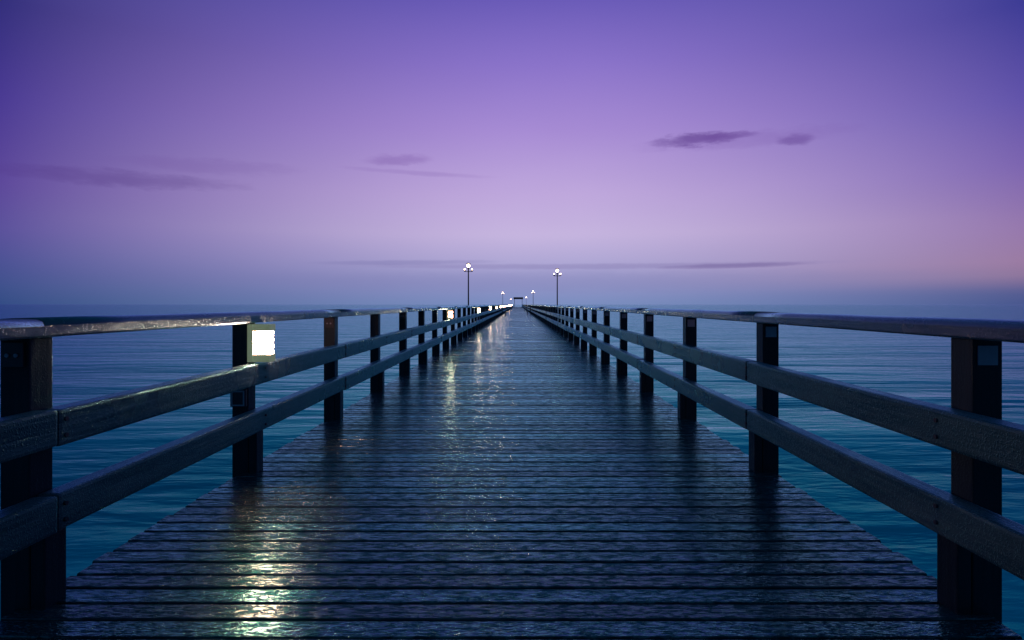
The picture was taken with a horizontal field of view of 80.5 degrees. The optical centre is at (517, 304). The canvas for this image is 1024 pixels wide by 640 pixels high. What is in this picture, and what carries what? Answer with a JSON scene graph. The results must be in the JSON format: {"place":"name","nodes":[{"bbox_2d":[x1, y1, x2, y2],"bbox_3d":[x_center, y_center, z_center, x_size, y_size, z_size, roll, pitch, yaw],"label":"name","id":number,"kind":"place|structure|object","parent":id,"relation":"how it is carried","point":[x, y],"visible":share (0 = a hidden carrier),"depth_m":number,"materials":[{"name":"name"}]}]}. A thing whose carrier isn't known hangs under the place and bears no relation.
{"place":"outdoors","nodes":[
{"label":"outdoors","id":0,"kind":"place"},
{"bbox_2d":[0,304,1023,639],"bbox_3d":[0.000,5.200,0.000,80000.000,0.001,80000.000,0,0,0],"label":"sea","id":1,"kind":"structure","parent":0,"point":[88,366],"depth_m":40.23,"materials":[{"name":"liquid"}]},
{"bbox_2d":[0,307,1021,639],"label":"wooden pier","id":2,"kind":"structure","parent":1,"relation":"in","point":[516,473],"depth_m":3.08,"materials":[{"name":"wood"}]},
{"bbox_2d":[0,304,513,617],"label":"wooden railing","id":3,"kind":"object","parent":2,"relation":"on","point":[38,514],"visible":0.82,"depth_m":2.82,"materials":[{"name":"brown wood"}]},
{"bbox_2d":[230,389,246,406],"bbox_3d":[-1.980,0.665,4.288,0.110,0.120,0.032,0,0,0],"label":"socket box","id":4,"kind":"object","parent":3,"relation":"attached to","point":[238,398],"visible":0.81,"depth_m":4.28,"materials":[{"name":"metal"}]},
{"bbox_2d":[247,324,274,361],"bbox_3d":[-1.839,0.276,4.338,0.157,0.268,0.115,0,0,0],"label":"rail light","id":5,"kind":"object","parent":3,"relation":"attached to","point":[260,342],"visible":1,"depth_m":4.29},
{"bbox_2d":[447,310,452,319],"bbox_3d":[-1.839,0.276,16.367,0.157,0.268,0.115,0,0,0],"label":"rail light","id":6,"kind":"object","parent":3,"relation":"attached to","point":[449,314],"visible":1,"depth_m":16.32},
{"bbox_2d":[464,263,472,305],"bbox_3d":[-2.160,-0.005,26.400,0.373,3.610,0.240,0,0,28],"label":"street lamp","id":7,"kind":"object","parent":2,"relation":"on","point":[468,265],"visible":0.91,"depth_m":26.37,"materials":[{"name":"metal"}]},
{"bbox_2d":[553,268,560,305],"bbox_3d":[1.980,-0.005,30.400,0.240,3.610,0.373,0,0,-62],"label":"street lamp","id":8,"kind":"object","parent":2,"relation":"on","point":[557,270],"visible":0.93,"depth_m":30.37,"materials":[{"name":"metal"}]},
{"bbox_2d":[522,304,1023,622],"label":"wooden railing","id":9,"kind":"object","parent":2,"relation":"on","point":[980,542],"visible":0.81,"depth_m":2.66,"materials":[{"name":"brown wood"}]},
{"bbox_2d":[0,0,1023,303],"label":"sky","id":10,"kind":"structure","parent":0,"point":[152,151],"materials":[{"name":"purple"}]}
]}

